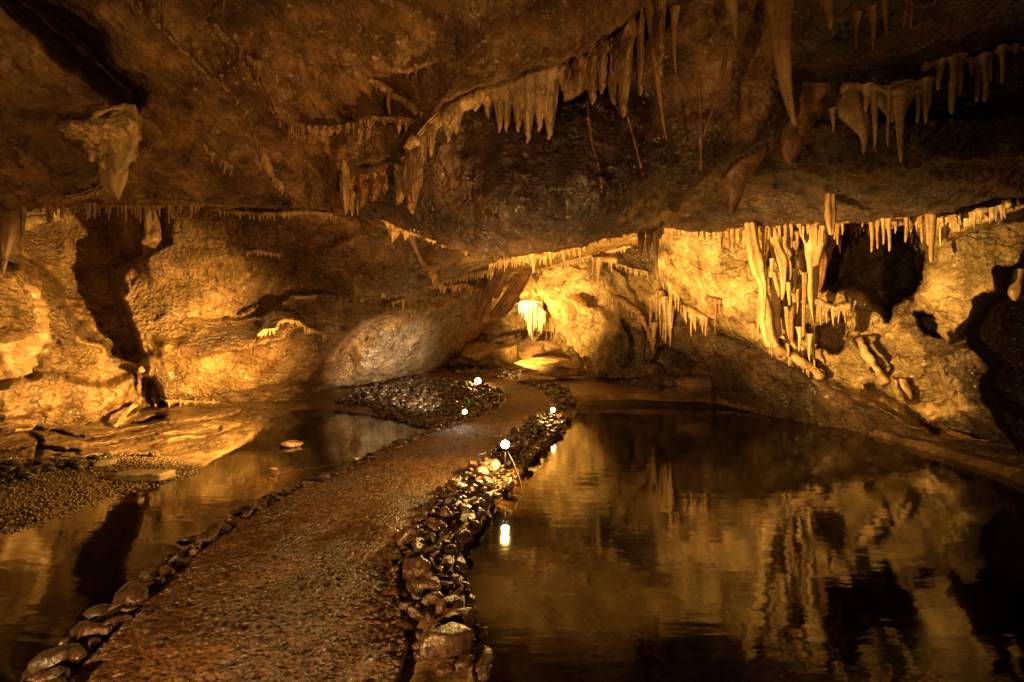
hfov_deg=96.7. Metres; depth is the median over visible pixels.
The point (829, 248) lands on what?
drapery
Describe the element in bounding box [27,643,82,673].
cobble
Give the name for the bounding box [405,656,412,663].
cobble
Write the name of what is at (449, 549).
cobble
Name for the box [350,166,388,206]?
flowstone curtain
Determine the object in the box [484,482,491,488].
cobble
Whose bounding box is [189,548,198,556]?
cobble
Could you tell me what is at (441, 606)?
cobble
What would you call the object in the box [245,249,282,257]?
stalactite row
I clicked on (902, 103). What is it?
stalactite
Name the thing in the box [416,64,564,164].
flowstone curtain
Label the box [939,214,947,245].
flowstone spike
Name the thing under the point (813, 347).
stalactite
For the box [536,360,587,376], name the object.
boulder
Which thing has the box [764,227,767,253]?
stalactite
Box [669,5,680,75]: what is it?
stalactite
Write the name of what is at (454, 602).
cobble
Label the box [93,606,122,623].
cobble
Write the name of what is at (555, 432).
cobble
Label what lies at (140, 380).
flowstone streak
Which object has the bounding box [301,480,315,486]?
cobble
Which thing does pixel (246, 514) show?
cobble
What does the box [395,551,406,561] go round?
cobble
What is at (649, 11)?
stalactite
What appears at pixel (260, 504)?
cobble
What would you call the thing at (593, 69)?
flowstone curtain
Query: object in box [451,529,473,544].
cobble
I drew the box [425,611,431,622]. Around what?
cobble
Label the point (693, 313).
stalactite row
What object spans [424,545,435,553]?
cobble
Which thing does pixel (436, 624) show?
cobble
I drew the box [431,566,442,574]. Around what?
cobble
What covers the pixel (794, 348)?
flowstone curtain
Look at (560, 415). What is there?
cobble
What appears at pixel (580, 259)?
stalactite row
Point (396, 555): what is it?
cobble
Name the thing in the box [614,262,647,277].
stalactite row
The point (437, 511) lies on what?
cobble
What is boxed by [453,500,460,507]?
cobble
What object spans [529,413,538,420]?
cobble
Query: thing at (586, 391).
cave floor
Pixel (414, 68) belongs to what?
stalactite row
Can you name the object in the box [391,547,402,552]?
cobble
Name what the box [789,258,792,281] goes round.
stalactite
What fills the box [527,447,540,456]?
cobble
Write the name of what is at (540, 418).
cobble
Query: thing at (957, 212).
flowstone spike
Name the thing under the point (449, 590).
cobble
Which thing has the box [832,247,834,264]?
stalactite
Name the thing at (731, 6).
stalactite
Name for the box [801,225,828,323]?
drapery
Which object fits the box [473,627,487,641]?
cobble
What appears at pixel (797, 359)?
stalactite row
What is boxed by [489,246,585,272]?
stalactite row
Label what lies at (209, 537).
cobble
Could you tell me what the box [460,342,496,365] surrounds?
boulder
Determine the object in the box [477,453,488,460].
cobble
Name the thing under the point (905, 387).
stalactite
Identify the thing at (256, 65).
stalactite row
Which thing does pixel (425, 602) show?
cobble
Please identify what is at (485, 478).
cobble
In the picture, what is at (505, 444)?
spotlight
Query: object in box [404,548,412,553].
cobble
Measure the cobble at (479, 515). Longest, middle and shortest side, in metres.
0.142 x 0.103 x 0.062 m
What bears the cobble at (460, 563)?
on the cave floor
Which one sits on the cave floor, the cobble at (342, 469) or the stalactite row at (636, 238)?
the cobble at (342, 469)
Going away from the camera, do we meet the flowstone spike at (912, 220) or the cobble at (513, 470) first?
the cobble at (513, 470)
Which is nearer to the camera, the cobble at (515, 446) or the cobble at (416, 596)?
the cobble at (416, 596)
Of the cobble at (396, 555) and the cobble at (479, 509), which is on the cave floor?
the cobble at (479, 509)
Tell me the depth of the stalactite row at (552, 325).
17.25 m
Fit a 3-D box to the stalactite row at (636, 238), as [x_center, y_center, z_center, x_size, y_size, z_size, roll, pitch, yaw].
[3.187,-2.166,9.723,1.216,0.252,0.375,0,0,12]
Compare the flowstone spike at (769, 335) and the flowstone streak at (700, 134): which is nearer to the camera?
the flowstone streak at (700, 134)
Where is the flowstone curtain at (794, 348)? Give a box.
[760,329,807,371]
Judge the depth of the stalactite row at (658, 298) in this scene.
11.73 m
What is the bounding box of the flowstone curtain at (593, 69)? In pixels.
[563,0,666,117]
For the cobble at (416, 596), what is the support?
on the cave floor
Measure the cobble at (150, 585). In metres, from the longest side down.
0.218 x 0.124 x 0.080 m
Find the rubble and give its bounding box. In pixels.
[0,448,114,482]
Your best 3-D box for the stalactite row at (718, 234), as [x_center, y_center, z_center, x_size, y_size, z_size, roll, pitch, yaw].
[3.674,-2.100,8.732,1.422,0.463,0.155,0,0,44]
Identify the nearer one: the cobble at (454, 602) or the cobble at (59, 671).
the cobble at (59, 671)
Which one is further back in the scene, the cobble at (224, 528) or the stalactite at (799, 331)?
the stalactite at (799, 331)
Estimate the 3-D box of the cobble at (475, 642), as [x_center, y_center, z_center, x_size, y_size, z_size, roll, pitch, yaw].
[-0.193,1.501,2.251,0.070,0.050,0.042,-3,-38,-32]
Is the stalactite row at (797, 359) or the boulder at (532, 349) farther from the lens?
the boulder at (532, 349)
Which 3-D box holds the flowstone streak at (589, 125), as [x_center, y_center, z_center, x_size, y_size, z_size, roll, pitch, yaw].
[0.910,-2.027,4.983,0.204,1.248,0.481,0,0,14]
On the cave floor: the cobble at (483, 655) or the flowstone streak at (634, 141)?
the cobble at (483, 655)
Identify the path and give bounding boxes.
[67,372,549,681]
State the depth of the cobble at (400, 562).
3.03 m
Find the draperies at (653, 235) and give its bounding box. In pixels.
[637,219,665,271]
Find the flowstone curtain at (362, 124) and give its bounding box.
[290,113,413,144]
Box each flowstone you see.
[57,103,142,199]
[141,207,162,257]
[393,134,420,170]
[836,91,870,153]
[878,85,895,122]
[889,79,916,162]
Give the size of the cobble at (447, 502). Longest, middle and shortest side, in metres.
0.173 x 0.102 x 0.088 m
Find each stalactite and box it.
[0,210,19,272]
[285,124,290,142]
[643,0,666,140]
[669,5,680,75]
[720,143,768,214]
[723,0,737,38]
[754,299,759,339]
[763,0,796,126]
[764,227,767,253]
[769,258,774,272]
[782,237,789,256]
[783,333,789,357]
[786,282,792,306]
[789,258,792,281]
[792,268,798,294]
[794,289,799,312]
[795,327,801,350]
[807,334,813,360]
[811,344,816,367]
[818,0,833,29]
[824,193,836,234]
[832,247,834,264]
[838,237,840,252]
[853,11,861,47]
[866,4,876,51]
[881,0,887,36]
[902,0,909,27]
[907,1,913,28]
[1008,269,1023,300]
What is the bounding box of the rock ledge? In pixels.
[0,399,275,460]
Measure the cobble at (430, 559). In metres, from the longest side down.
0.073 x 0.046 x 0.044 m
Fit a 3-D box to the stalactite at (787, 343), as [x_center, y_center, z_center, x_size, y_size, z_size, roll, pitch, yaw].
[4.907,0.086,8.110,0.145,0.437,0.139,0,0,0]
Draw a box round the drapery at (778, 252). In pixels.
[767,228,788,299]
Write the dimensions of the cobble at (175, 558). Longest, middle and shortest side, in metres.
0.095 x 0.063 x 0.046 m
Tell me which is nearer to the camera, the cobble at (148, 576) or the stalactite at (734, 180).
the cobble at (148, 576)
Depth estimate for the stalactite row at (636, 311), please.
12.56 m
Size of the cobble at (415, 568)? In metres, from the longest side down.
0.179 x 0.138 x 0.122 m
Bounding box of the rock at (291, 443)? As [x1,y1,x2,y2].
[279,440,303,447]
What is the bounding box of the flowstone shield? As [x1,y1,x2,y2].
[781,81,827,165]
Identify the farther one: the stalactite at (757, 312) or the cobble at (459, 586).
the stalactite at (757, 312)
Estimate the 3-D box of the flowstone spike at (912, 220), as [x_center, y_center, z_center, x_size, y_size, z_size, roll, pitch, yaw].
[5.828,-1.744,6.617,0.128,0.273,0.166,0,0,36]
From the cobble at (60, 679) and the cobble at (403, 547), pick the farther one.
the cobble at (403, 547)
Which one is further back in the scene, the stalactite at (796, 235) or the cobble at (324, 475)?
the stalactite at (796, 235)
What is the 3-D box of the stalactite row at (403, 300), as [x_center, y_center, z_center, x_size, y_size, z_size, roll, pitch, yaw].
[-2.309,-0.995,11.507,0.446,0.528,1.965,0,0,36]
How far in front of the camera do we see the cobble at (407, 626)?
2.38 m
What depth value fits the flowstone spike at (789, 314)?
7.91 m
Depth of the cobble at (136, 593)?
2.59 m
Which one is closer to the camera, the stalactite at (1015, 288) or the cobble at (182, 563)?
the cobble at (182, 563)
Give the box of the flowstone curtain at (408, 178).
[393,130,427,213]
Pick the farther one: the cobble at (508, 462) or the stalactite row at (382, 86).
the cobble at (508, 462)
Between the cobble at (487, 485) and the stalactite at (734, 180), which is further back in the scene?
the stalactite at (734, 180)
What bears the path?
on the cave floor
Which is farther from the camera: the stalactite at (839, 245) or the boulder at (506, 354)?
the boulder at (506, 354)
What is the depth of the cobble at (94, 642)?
2.24 m
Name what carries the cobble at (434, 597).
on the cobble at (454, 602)
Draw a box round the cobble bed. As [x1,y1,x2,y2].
[20,362,575,681]
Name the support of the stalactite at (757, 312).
hanging from the cave wall at (942, 333)
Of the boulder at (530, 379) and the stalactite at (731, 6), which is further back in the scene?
the boulder at (530, 379)
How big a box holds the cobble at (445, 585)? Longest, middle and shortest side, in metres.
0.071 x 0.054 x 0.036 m
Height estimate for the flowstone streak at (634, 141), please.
0.664 m
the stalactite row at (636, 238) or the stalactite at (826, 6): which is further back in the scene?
the stalactite row at (636, 238)
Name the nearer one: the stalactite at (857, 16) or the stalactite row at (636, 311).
the stalactite at (857, 16)
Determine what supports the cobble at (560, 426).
on the cave floor
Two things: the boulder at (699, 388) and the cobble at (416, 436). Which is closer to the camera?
the cobble at (416, 436)
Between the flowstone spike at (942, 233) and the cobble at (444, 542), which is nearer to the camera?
the cobble at (444, 542)
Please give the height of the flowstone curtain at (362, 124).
0.348 m
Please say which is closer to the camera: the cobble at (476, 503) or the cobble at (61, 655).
the cobble at (61, 655)
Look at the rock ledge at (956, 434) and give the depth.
6.36 m
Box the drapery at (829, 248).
[818,224,844,292]
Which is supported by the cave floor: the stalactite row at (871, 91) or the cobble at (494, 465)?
the cobble at (494, 465)
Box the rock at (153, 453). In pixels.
[148,450,158,456]
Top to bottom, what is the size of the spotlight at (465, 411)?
0.357 m
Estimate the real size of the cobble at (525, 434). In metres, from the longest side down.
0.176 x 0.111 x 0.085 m
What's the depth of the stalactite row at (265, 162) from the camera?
6.04 m
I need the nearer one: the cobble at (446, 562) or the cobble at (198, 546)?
the cobble at (446, 562)
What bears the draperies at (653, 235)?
hanging from the cave ceiling
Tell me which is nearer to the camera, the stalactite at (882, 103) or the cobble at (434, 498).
the cobble at (434, 498)
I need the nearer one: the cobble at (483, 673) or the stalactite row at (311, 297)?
the cobble at (483, 673)
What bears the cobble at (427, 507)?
on the cave floor
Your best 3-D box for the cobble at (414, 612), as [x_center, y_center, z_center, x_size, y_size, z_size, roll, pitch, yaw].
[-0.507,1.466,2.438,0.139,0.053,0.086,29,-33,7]
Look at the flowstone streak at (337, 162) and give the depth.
5.65 m
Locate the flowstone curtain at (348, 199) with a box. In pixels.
[340,159,358,215]
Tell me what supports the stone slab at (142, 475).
on the cave floor
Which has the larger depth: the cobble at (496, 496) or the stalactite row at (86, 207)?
the stalactite row at (86, 207)
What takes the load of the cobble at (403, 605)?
on the cave floor
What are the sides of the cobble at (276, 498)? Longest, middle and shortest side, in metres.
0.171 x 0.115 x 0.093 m
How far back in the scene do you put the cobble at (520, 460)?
5.63 m
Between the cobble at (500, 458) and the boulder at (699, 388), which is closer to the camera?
the cobble at (500, 458)
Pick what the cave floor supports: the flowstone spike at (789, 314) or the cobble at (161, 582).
the cobble at (161, 582)
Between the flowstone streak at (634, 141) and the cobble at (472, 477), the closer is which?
the cobble at (472, 477)
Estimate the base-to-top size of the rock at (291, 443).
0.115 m
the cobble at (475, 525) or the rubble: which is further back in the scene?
the rubble
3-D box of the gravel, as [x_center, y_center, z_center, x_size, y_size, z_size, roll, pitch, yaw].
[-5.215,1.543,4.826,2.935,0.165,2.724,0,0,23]
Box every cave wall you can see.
[0,205,543,431]
[448,197,1023,484]
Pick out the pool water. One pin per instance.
(654, 544)
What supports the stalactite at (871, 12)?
hanging from the cave ceiling
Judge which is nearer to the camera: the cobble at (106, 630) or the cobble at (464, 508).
the cobble at (106, 630)
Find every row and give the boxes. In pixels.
[19,202,204,236]
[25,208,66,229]
[133,0,251,110]
[202,144,233,175]
[210,22,280,126]
[211,207,360,227]
[244,110,297,199]
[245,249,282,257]
[257,317,327,340]
[293,294,316,300]
[361,284,433,302]
[368,77,423,117]
[386,296,443,309]
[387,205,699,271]
[391,60,426,79]
[408,237,440,277]
[432,267,494,285]
[434,281,478,295]
[461,230,644,259]
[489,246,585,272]
[507,245,630,278]
[531,272,542,283]
[543,308,554,334]
[590,256,617,288]
[604,279,656,347]
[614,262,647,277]
[631,234,668,245]
[647,289,674,351]
[653,268,709,335]
[670,227,743,241]
[698,227,741,253]
[705,295,722,333]
[745,321,825,379]
[757,222,825,253]
[814,297,850,325]
[827,76,935,149]
[834,213,937,262]
[844,201,1012,236]
[846,313,890,384]
[914,43,1023,122]
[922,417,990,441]
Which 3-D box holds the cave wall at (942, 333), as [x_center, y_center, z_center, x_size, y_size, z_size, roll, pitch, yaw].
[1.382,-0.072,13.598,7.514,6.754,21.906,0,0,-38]
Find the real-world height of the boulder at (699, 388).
0.798 m
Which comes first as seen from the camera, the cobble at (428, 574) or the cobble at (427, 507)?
the cobble at (428, 574)
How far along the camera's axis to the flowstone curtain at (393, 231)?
6.39 m
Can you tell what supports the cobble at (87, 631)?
on the cave floor
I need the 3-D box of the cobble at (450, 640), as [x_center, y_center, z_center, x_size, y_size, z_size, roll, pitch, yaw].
[-0.308,1.420,2.136,0.263,0.153,0.151,-3,-15,-25]
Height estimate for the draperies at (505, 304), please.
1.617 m
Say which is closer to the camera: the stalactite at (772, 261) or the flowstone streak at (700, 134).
the flowstone streak at (700, 134)
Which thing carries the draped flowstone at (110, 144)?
hanging from the cave ceiling
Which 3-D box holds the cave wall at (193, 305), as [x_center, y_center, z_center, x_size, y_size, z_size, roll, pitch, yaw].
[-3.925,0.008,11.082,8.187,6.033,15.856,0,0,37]
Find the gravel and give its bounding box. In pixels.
[0,452,202,534]
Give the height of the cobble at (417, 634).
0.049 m
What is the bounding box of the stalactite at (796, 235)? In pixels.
[793,231,799,249]
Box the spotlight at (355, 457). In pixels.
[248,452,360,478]
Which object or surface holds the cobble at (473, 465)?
on the cave floor
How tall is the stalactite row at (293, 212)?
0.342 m
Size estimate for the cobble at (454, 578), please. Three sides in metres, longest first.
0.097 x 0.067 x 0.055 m
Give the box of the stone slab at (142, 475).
[107,469,175,481]
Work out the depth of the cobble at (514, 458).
5.48 m
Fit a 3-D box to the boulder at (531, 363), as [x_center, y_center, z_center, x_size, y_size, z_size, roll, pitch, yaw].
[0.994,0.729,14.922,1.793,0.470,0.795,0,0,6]
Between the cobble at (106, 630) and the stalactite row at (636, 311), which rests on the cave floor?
the cobble at (106, 630)
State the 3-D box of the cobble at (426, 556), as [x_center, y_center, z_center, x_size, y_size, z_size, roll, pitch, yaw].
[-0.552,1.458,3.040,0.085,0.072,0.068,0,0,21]
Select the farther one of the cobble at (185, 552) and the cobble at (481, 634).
the cobble at (185, 552)
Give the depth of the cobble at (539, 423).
7.39 m
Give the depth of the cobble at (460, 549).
3.29 m
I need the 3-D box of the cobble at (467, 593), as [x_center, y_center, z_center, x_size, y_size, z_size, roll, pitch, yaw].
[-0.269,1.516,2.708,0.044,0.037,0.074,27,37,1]
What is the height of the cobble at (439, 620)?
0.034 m
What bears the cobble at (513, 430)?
on the cave floor
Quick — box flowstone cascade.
[518,301,546,337]
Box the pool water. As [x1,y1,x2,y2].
[0,406,1023,681]
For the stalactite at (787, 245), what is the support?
hanging from the flowstone curtain at (800, 257)
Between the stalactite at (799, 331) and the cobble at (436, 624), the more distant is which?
the stalactite at (799, 331)
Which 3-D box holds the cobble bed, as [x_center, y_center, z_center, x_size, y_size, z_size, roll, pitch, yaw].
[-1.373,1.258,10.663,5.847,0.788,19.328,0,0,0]
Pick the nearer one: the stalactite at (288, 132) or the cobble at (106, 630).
the cobble at (106, 630)
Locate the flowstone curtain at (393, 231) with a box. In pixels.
[381,219,445,247]
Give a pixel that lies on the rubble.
(8, 464)
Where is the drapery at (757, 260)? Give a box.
[744,222,767,323]
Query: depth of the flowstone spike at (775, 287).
7.91 m
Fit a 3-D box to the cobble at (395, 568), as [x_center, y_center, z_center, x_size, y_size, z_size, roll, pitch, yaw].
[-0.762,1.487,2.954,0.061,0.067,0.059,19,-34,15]
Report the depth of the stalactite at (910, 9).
3.50 m
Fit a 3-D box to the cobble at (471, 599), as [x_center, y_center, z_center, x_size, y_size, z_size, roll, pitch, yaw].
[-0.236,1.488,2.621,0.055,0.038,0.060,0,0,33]
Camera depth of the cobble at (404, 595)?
2.68 m
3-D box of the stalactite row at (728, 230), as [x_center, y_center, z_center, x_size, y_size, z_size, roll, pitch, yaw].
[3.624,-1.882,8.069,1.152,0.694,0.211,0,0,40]
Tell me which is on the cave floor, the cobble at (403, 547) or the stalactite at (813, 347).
the cobble at (403, 547)
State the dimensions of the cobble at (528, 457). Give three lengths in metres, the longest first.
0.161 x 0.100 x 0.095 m
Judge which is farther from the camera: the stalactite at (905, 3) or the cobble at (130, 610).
the stalactite at (905, 3)
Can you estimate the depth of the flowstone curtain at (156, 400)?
8.97 m
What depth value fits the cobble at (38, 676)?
2.01 m
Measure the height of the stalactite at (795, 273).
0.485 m
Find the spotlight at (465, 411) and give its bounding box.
[462,409,467,422]
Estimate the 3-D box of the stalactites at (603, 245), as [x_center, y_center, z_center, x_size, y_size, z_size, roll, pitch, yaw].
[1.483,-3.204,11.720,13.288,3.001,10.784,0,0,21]
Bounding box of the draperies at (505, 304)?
[469,269,531,327]
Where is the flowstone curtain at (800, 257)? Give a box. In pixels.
[758,225,831,274]
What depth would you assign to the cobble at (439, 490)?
4.48 m
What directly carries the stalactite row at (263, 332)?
attached to the cave wall at (193, 305)
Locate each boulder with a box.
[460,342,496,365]
[491,344,518,364]
[515,356,569,369]
[517,376,555,382]
[518,341,565,359]
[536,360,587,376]
[677,374,716,403]
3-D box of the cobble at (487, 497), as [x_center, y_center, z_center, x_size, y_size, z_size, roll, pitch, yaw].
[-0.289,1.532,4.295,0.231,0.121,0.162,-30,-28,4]
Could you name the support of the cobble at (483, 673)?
on the cave floor
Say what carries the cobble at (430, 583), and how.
on the cave floor
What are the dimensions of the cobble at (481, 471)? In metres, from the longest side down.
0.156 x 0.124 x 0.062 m
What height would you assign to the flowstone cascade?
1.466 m
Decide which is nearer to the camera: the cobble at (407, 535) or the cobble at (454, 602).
the cobble at (454, 602)
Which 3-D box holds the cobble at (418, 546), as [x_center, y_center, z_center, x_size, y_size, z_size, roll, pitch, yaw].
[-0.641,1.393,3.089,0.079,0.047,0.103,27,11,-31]
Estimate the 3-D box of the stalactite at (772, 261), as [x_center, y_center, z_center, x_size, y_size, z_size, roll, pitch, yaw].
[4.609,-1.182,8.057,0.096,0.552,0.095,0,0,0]
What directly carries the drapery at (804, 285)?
attached to the cave wall at (942, 333)
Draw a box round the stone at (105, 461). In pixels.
[93,458,117,466]
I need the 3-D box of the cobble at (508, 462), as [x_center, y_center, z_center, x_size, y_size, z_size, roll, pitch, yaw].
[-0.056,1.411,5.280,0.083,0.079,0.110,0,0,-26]
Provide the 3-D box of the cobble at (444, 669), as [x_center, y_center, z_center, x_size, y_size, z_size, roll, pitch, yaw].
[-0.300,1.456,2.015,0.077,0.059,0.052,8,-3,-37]
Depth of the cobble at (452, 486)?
4.29 m
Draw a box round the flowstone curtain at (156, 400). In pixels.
[151,395,218,406]
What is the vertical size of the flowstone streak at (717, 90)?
0.625 m
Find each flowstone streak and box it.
[113,367,145,426]
[331,149,340,186]
[528,289,531,298]
[569,293,587,307]
[584,92,603,191]
[627,116,643,174]
[695,20,703,169]
[703,38,729,137]
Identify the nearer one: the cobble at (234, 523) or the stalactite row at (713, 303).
the cobble at (234, 523)
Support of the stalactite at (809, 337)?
hanging from the cave wall at (942, 333)
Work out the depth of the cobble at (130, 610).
2.52 m
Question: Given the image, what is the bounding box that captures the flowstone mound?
[0,281,50,378]
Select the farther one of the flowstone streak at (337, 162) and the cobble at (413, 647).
the flowstone streak at (337, 162)
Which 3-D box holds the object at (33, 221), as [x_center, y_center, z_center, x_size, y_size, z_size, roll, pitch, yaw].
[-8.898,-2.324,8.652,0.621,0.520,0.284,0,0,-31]
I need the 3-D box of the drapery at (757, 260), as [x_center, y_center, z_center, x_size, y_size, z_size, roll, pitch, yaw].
[3.959,-1.091,7.377,0.409,1.622,0.158,0,0,-11]
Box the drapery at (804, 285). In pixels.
[802,272,807,336]
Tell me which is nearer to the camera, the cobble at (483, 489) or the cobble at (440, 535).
the cobble at (440, 535)
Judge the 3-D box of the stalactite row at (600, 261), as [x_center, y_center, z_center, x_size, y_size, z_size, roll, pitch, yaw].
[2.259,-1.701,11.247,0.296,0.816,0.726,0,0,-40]
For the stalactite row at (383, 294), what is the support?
hanging from the cave wall at (193, 305)
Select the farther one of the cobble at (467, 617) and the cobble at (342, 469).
the cobble at (342, 469)
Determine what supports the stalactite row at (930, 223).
hanging from the cave ceiling
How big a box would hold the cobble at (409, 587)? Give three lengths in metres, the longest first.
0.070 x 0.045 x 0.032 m
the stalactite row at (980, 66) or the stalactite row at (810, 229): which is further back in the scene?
the stalactite row at (810, 229)
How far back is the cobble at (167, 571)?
2.91 m
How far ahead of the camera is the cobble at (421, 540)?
3.21 m
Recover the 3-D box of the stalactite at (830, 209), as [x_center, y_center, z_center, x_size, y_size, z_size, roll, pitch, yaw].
[4.094,-1.881,5.901,0.217,1.018,0.118,0,0,0]
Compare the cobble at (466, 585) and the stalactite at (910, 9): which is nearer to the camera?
the cobble at (466, 585)
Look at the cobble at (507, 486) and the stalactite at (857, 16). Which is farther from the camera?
the cobble at (507, 486)
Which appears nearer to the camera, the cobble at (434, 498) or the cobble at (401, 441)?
the cobble at (434, 498)
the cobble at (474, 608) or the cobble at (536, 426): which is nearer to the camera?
the cobble at (474, 608)
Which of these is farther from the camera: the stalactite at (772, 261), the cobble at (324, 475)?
the stalactite at (772, 261)
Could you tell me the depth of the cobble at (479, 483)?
4.50 m
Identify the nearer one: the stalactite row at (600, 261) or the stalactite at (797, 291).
the stalactite at (797, 291)
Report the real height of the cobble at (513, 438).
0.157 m
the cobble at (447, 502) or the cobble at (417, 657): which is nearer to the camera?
the cobble at (417, 657)
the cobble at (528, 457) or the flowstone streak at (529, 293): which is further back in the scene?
the flowstone streak at (529, 293)
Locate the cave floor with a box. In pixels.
[0,365,1020,681]
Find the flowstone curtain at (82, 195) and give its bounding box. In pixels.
[41,184,103,208]
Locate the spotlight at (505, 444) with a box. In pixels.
[501,439,522,493]
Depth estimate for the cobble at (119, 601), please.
2.58 m
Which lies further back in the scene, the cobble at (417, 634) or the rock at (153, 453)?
the rock at (153, 453)
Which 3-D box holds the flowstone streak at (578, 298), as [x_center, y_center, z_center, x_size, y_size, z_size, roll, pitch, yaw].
[2.156,-1.353,14.723,0.216,0.636,1.066,0,0,-28]
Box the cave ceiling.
[0,0,1023,256]
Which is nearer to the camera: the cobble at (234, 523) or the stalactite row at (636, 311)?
the cobble at (234, 523)
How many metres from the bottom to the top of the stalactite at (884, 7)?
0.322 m
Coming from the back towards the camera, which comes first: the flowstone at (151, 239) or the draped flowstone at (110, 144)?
the flowstone at (151, 239)
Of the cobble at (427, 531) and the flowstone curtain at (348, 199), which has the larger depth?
the flowstone curtain at (348, 199)
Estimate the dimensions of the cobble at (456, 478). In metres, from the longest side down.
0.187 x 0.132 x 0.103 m
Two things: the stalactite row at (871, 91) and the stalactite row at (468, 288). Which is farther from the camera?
the stalactite row at (468, 288)
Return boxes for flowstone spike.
[758,285,780,347]
[769,272,781,337]
[784,307,795,343]
[909,216,916,230]
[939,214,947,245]
[952,211,961,232]
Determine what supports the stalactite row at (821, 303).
hanging from the cave wall at (942, 333)
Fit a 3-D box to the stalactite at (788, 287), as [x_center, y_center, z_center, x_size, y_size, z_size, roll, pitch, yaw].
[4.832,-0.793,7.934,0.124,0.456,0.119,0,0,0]
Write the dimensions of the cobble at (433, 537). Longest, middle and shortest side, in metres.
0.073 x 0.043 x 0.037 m
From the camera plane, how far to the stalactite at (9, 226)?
6.06 m
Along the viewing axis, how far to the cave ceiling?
4.75 m
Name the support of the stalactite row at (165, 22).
hanging from the cave ceiling
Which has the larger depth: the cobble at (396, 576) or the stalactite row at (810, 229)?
the stalactite row at (810, 229)
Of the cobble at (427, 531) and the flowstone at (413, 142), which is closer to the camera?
the cobble at (427, 531)
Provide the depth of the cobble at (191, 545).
3.34 m
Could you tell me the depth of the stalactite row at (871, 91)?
4.43 m
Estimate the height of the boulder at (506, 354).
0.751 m
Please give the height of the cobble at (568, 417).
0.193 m
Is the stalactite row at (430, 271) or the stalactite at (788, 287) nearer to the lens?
the stalactite at (788, 287)
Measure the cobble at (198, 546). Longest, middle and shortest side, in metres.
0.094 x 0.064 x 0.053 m
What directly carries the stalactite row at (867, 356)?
attached to the cave wall at (942, 333)
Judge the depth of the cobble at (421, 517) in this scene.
3.66 m
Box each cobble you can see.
[25,668,49,681]
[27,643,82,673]
[43,677,66,681]
[44,665,71,680]
[70,646,86,666]
[76,622,102,643]
[87,637,100,648]
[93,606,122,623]
[99,625,112,634]
[100,614,132,634]
[108,593,126,610]
[110,581,155,604]
[120,606,138,614]
[125,582,148,607]
[140,572,159,581]
[157,577,165,588]
[159,566,175,577]
[168,554,183,562]
[175,549,189,558]
[175,557,191,568]
[188,543,196,549]
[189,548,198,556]
[191,544,200,550]
[195,528,218,544]
[217,523,230,535]
[226,519,247,529]
[240,511,250,518]
[250,498,267,512]
[267,501,274,505]
[270,495,284,502]
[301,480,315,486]
[320,472,331,479]
[338,467,346,472]
[389,565,399,571]
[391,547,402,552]
[391,552,401,559]
[393,573,398,579]
[394,524,420,546]
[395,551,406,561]
[395,621,412,635]
[396,438,406,445]
[398,557,407,570]
[399,591,409,600]
[399,601,414,610]
[400,544,408,550]
[402,557,430,580]
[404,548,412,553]
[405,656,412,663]
[406,581,413,592]
[407,604,426,620]
[409,640,418,652]
[411,432,419,440]
[412,537,426,548]
[412,591,421,601]
[413,513,426,522]
[413,540,423,552]
[413,649,423,661]
[414,629,422,640]
[417,577,440,589]
[419,622,472,661]
[421,597,429,606]
[422,502,434,514]
[423,517,447,534]
[423,528,430,534]
[423,553,434,561]
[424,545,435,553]
[424,572,434,577]
[425,591,443,603]
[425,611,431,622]
[428,557,435,568]
[428,622,440,629]
[430,506,439,517]
[430,533,435,541]
[431,495,437,502]
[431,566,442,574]
[435,486,443,493]
[435,595,463,613]
[435,618,442,624]
[436,532,444,538]
[436,598,446,613]
[436,661,452,677]
[437,555,452,572]
[438,497,452,508]
[439,506,453,520]
[439,576,448,581]
[440,544,456,554]
[440,581,454,594]
[441,539,449,545]
[441,581,449,590]
[444,480,469,497]
[444,607,477,627]
[445,574,458,584]
[448,477,462,481]
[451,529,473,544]
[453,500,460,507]
[454,654,472,672]
[455,557,467,577]
[455,583,464,593]
[456,503,471,512]
[458,545,463,552]
[458,581,470,591]
[463,589,470,599]
[466,594,475,603]
[467,461,477,470]
[467,474,475,481]
[467,605,477,614]
[469,497,485,508]
[469,520,481,531]
[471,645,493,678]
[473,479,483,488]
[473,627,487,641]
[473,638,478,646]
[475,466,488,476]
[475,507,486,515]
[475,510,483,520]
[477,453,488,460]
[477,492,491,506]
[477,666,489,681]
[479,475,494,490]
[480,486,486,493]
[481,459,500,476]
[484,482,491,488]
[492,492,501,499]
[498,455,503,461]
[499,480,514,493]
[503,459,511,466]
[508,435,516,443]
[509,427,519,434]
[509,442,520,454]
[510,468,520,481]
[511,455,516,463]
[517,458,525,463]
[521,433,529,438]
[522,439,529,447]
[525,454,533,461]
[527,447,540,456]
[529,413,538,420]
[533,416,546,424]
[533,424,542,432]
[534,419,546,431]
[548,430,557,436]
[552,423,563,430]
[555,413,563,417]
[563,413,570,422]
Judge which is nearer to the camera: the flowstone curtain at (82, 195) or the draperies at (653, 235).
the flowstone curtain at (82, 195)
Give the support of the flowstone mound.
attached to the cave wall at (193, 305)
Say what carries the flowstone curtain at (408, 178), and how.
hanging from the cave ceiling
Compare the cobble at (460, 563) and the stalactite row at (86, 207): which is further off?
the stalactite row at (86, 207)
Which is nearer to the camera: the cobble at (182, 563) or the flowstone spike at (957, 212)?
the cobble at (182, 563)
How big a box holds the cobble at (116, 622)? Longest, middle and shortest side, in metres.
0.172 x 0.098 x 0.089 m
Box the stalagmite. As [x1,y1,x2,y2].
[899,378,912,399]

